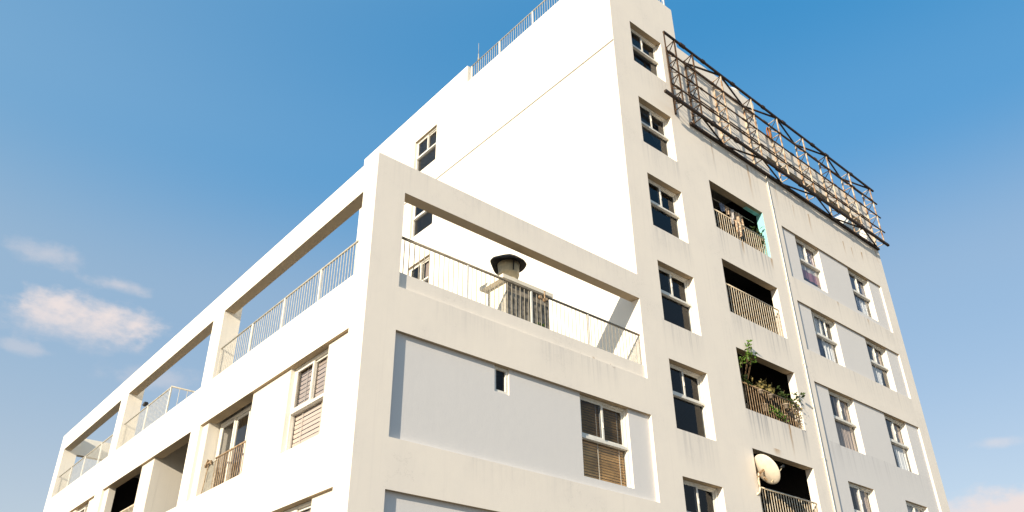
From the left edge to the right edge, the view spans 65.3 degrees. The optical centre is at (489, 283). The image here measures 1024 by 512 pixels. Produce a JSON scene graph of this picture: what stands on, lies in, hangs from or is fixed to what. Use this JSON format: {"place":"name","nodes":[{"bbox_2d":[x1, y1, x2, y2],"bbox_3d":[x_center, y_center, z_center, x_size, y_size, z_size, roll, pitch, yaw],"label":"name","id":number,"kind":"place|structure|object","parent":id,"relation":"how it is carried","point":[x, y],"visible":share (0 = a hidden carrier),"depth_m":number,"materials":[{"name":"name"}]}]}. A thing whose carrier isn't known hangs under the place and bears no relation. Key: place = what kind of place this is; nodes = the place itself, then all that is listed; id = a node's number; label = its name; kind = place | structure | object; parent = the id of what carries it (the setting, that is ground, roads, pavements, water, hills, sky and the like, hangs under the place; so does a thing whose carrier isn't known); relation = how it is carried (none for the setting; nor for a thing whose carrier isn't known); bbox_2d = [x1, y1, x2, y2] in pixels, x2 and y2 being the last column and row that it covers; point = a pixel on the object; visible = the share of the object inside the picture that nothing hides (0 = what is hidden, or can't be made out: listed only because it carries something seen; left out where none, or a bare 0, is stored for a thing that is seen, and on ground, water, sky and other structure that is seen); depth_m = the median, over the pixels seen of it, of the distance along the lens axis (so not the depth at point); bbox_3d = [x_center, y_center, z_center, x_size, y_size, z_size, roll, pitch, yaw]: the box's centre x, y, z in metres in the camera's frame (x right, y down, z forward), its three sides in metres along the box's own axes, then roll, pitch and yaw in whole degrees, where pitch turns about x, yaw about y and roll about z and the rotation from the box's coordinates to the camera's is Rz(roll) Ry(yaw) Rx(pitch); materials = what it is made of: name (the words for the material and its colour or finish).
{"place":"outdoors","nodes":[
{"label":"outdoors","id":0,"kind":"place"},
{"bbox_2d":[0,0,1023,511],"label":"sky","id":1,"kind":"structure","parent":0,"point":[153,152],"materials":[{"name":"blue"}]},
{"label":"ground","id":2,"kind":"structure","parent":0,"visible":0},
{"bbox_2d":[43,0,949,511],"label":"apartment building","id":3,"kind":"structure","parent":2,"relation":"on","point":[575,164],"depth_m":21.98,"materials":[{"name":"beige paint"}]},
{"bbox_2d":[78,503,88,511],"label":"window","id":4,"kind":"structure","parent":3,"relation":"in","point":[85,507],"depth_m":27.02,"materials":[{"name":"white metal"}]},
{"bbox_2d":[201,460,211,493],"bbox_3d":[-6.691,4.582,18.809,0.087,0.854,0.392,22,-36,-34],"label":"rusty bracket","id":5,"kind":"object","parent":3,"relation":"attached to","point":[208,462],"visible":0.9,"depth_m":18.91,"materials":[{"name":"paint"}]},
{"bbox_2d":[212,405,251,486],"bbox_3d":[-5.841,3.872,18.513,0.100,1.885,2.460,22,-36,-34],"label":"balcony door","id":6,"kind":"structure","parent":3,"relation":"in","point":[246,411],"depth_m":19.05,"materials":[{"name":"white metal"}]},
{"bbox_2d":[284,500,311,511],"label":"window","id":7,"kind":"structure","parent":3,"relation":"in","point":[307,505],"depth_m":14.64,"materials":[{"name":"white metal"}]},
{"bbox_2d":[285,348,328,450],"bbox_3d":[-3.540,2.364,15.813,0.158,1.890,1.572,22,-36,-34],"label":"window","id":8,"kind":"structure","parent":3,"relation":"in","point":[313,400],"depth_m":16.02,"materials":[{"name":"white wood"}]},
{"bbox_2d":[409,257,428,281],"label":"window","id":9,"kind":"structure","parent":3,"relation":"in","point":[427,259],"depth_m":30.33,"materials":[{"name":"white metal"}]},
{"bbox_2d":[412,206,427,237],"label":"window","id":10,"kind":"structure","parent":3,"relation":"in","point":[415,218],"depth_m":31.94,"materials":[{"name":"white metal"}]},
{"bbox_2d":[416,127,436,169],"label":"window","id":11,"kind":"structure","parent":3,"relation":"in","point":[433,131],"depth_m":33.41,"materials":[{"name":"white metal"}]},
{"bbox_2d":[495,366,507,394],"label":"small window","id":12,"kind":"structure","parent":3,"relation":"in","point":[501,375],"depth_m":16.47,"materials":[{"name":"white metal"}]},
{"bbox_2d":[479,254,552,328],"bbox_3d":[0.586,0.375,18.468,1.530,2.340,0.946,22,-36,-34],"label":"exhaust stack","id":13,"kind":"object","parent":3,"relation":"on","point":[510,267],"visible":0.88,"depth_m":18.20,"materials":[{"name":"concrete"}]},
{"bbox_2d":[538,291,547,301],"bbox_3d":[1.215,0.309,18.285,0.248,0.280,0.097,22,-36,-34],"label":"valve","id":14,"kind":"object","parent":3,"relation":"attached to","point":[544,299],"visible":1,"depth_m":18.22,"materials":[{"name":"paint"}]},
{"bbox_2d":[580,395,631,487],"bbox_3d":[2.522,3.560,17.860,1.572,1.869,0.158,22,-36,-34],"label":"window","id":15,"kind":"structure","parent":3,"relation":"in","point":[603,424],"depth_m":17.93,"materials":[{"name":"white metal"}]},
{"bbox_2d":[630,28,660,78],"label":"window","id":16,"kind":"structure","parent":3,"relation":"in","point":[644,52],"depth_m":26.63,"materials":[{"name":"white metal"}]},
{"bbox_2d":[639,103,670,157],"bbox_3d":[5.048,-4.687,24.844,1.554,1.785,0.122,22,-36,-34],"label":"window","id":17,"kind":"structure","parent":3,"relation":"in","point":[654,127],"depth_m":25.01,"materials":[{"name":"white metal"}]},
{"bbox_2d":[648,179,681,239],"bbox_3d":[5.039,-2.103,23.396,1.554,1.821,0.122,22,-36,-34],"label":"window","id":18,"kind":"structure","parent":3,"relation":"in","point":[664,205],"depth_m":23.55,"materials":[{"name":"white metal"}]},
{"bbox_2d":[658,266,694,332],"bbox_3d":[5.030,0.492,21.942,1.554,1.831,0.122,22,-36,-34],"label":"window","id":19,"kind":"structure","parent":3,"relation":"in","point":[675,293],"depth_m":22.09,"materials":[{"name":"glass"}]},
{"bbox_2d":[669,363,709,438],"bbox_3d":[5.022,3.057,20.504,1.554,1.850,0.122,22,-36,-34],"label":"window","id":20,"kind":"structure","parent":3,"relation":"in","point":[688,396],"depth_m":20.63,"materials":[{"name":"white metal"}]},
{"bbox_2d":[683,480,718,511],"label":"window","id":21,"kind":"structure","parent":3,"relation":"in","point":[698,498],"depth_m":19.39,"materials":[{"name":"white metal"}]},
{"bbox_2d":[734,220,741,236],"bbox_3d":[8.025,-1.749,25.737,0.304,0.585,0.066,22,-36,-34],"label":"draped cloth","id":22,"kind":"object","parent":3,"relation":"hanging from","point":[738,227],"visible":1,"depth_m":25.75,"materials":[{"name":"beige fabric"}]},
{"bbox_2d":[740,373,751,388],"bbox_3d":[7.146,3.005,22.459,0.701,0.890,0.467,22,-36,-34],"label":"trailing plant","id":23,"kind":"object","parent":3,"relation":"on","point":[743,378],"visible":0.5,"depth_m":22.53,"materials":[{"name":"green plant"}]},
{"bbox_2d":[738,340,757,408],"bbox_3d":[7.319,2.610,22.580,0.746,2.159,0.738,-1,-29,3],"label":"leafy shrub","id":24,"kind":"object","parent":3,"relation":"on","point":[748,354],"visible":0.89,"depth_m":22.82,"materials":[{"name":"green plant"}]},
{"bbox_2d":[748,226,764,251],"bbox_3d":[8.962,-1.477,26.701,0.826,1.168,0.467,22,-36,-34],"label":"palm plant","id":25,"kind":"object","parent":3,"relation":"on","point":[759,242],"visible":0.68,"depth_m":26.78,"materials":[{"name":"green plant"}]},
{"bbox_2d":[750,376,776,412],"bbox_3d":[8.009,3.237,23.219,1.083,1.034,0.539,22,-36,-34],"label":"grassy plant","id":26,"kind":"object","parent":3,"relation":"on","point":[763,386],"visible":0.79,"depth_m":23.16,"materials":[{"name":"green plant"}]},
{"bbox_2d":[754,454,784,495],"bbox_3d":[7.307,5.071,20.908,0.731,1.097,0.750,-19,-35,30],"label":"satellite dish","id":27,"kind":"object","parent":3,"relation":"attached to","point":[767,469],"visible":0.99,"depth_m":20.82,"materials":[{"name":"beige paint"}]},
{"bbox_2d":[662,31,889,250],"bbox_3d":[10.851,-4.925,29.736,14.061,3.152,0.464,22,-36,-34],"label":"billboard frame","id":28,"kind":"object","parent":3,"relation":"attached to","point":[753,154],"visible":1,"depth_m":29.10,"materials":[{"name":"metal"}]},
{"bbox_2d":[766,127,771,137],"bbox_3d":[10.484,-5.646,30.024,0.274,0.537,0.067,22,-36,-34],"label":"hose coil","id":29,"kind":"object","parent":28,"relation":"hanging from","point":[769,132],"visible":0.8,"depth_m":30.06,"materials":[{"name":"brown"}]},
{"bbox_2d":[768,405,788,421],"bbox_3d":[8.277,3.737,22.905,1.005,0.468,0.327,22,-36,-34],"label":"climbing plant","id":30,"kind":"object","parent":3,"relation":"on","point":[775,411],"visible":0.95,"depth_m":22.84,"materials":[{"name":"green plant"}]},
{"bbox_2d":[782,403,788,408],"bbox_3d":[8.620,3.588,23.215,0.183,0.140,0.183,22,-36,-34],"label":"hanging pot","id":31,"kind":"object","parent":3,"relation":"hanging from","point":[785,405],"visible":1,"depth_m":23.17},
{"bbox_2d":[774,385,804,422],"bbox_3d":[8.875,3.608,23.704,1.021,1.066,0.529,10,-31,-16],"label":"bushy plant","id":32,"kind":"object","parent":3,"relation":"on","point":[791,399],"visible":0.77,"depth_m":23.71,"materials":[{"name":"green plant"}]},
{"bbox_2d":[789,404,802,427],"bbox_3d":[9.017,3.926,23.426,0.661,0.855,0.263,22,-36,-34],"label":"straggly plant","id":33,"kind":"object","parent":3,"relation":"on","point":[801,408],"visible":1,"depth_m":23.50,"materials":[{"name":"green plant"}]},
{"bbox_2d":[795,238,824,290],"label":"window","id":34,"kind":"structure","parent":3,"relation":"in","point":[812,274],"depth_m":28.62,"materials":[{"name":"white metal"}]},
{"bbox_2d":[811,311,841,364],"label":"window","id":35,"kind":"structure","parent":3,"relation":"in","point":[828,349],"depth_m":27.18,"materials":[{"name":"white metal"}]},
{"bbox_2d":[828,391,862,453],"bbox_3d":[11.283,4.486,25.589,1.532,1.870,0.207,22,-36,-34],"label":"window","id":36,"kind":"structure","parent":3,"relation":"in","point":[844,427],"depth_m":25.77,"materials":[{"name":"white metal"}]},
{"bbox_2d":[848,270,874,318],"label":"window","id":37,"kind":"structure","parent":3,"relation":"in","point":[856,282],"depth_m":30.62,"materials":[{"name":"white metal"}]},
{"bbox_2d":[848,483,875,511],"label":"window","id":38,"kind":"structure","parent":3,"relation":"in","point":[860,494],"depth_m":24.62,"materials":[{"name":"white metal"}]},
{"bbox_2d":[865,340,893,389],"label":"window","id":39,"kind":"structure","parent":3,"relation":"in","point":[874,350],"depth_m":29.20,"materials":[{"name":"white metal"}]},
{"bbox_2d":[884,415,915,473],"bbox_3d":[14.028,5.594,27.549,1.512,1.870,0.207,22,-36,-34],"label":"window","id":40,"kind":"structure","parent":3,"relation":"in","point":[898,446],"depth_m":27.74,"materials":[{"name":"white metal"}]},
{"bbox_2d":[906,502,924,511],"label":"window","id":41,"kind":"structure","parent":3,"relation":"in","point":[911,507],"depth_m":26.52,"materials":[{"name":"white metal"}]},
{"bbox_3d":[7.931,-2.503,26.525,2.930,0.011,0.011,22,-36,-34],"label":"clothes line","id":42,"kind":"object","parent":3,"relation":"attached to","visible":0},
{"bbox_2d":[719,203,724,211],"bbox_3d":[7.633,-2.464,26.219,0.184,0.359,0.065,22,-36,-34],"label":"hanging shirt","id":43,"kind":"object","parent":42,"relation":"hanging from","point":[721,205],"visible":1,"depth_m":26.22,"materials":[{"name":"blue fabric"}]},
{"bbox_2d":[724,205,729,216],"bbox_3d":[7.853,-2.361,26.383,0.248,0.378,0.066,22,-36,-34],"label":"hanging shirt","id":44,"kind":"object","parent":42,"relation":"hanging from","point":[727,210],"visible":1,"depth_m":26.37,"materials":[{"name":"beige fabric"}]},
{"bbox_2d":[730,208,734,219],"bbox_3d":[8.071,-2.245,26.493,0.232,0.470,0.066,22,-36,-34],"label":"hanging towel","id":45,"kind":"object","parent":42,"relation":"hanging from","point":[732,212],"visible":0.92,"depth_m":26.52,"materials":[{"name":"white fabric"}]},
{"bbox_2d":[734,212,743,228],"bbox_3d":[8.354,-2.076,26.679,0.400,0.582,0.066,22,-36,-34],"label":"hanging shirt","id":46,"kind":"object","parent":42,"relation":"hanging from","point":[738,218],"visible":0.67,"depth_m":26.72,"materials":[{"name":"beige fabric"}]}
]}

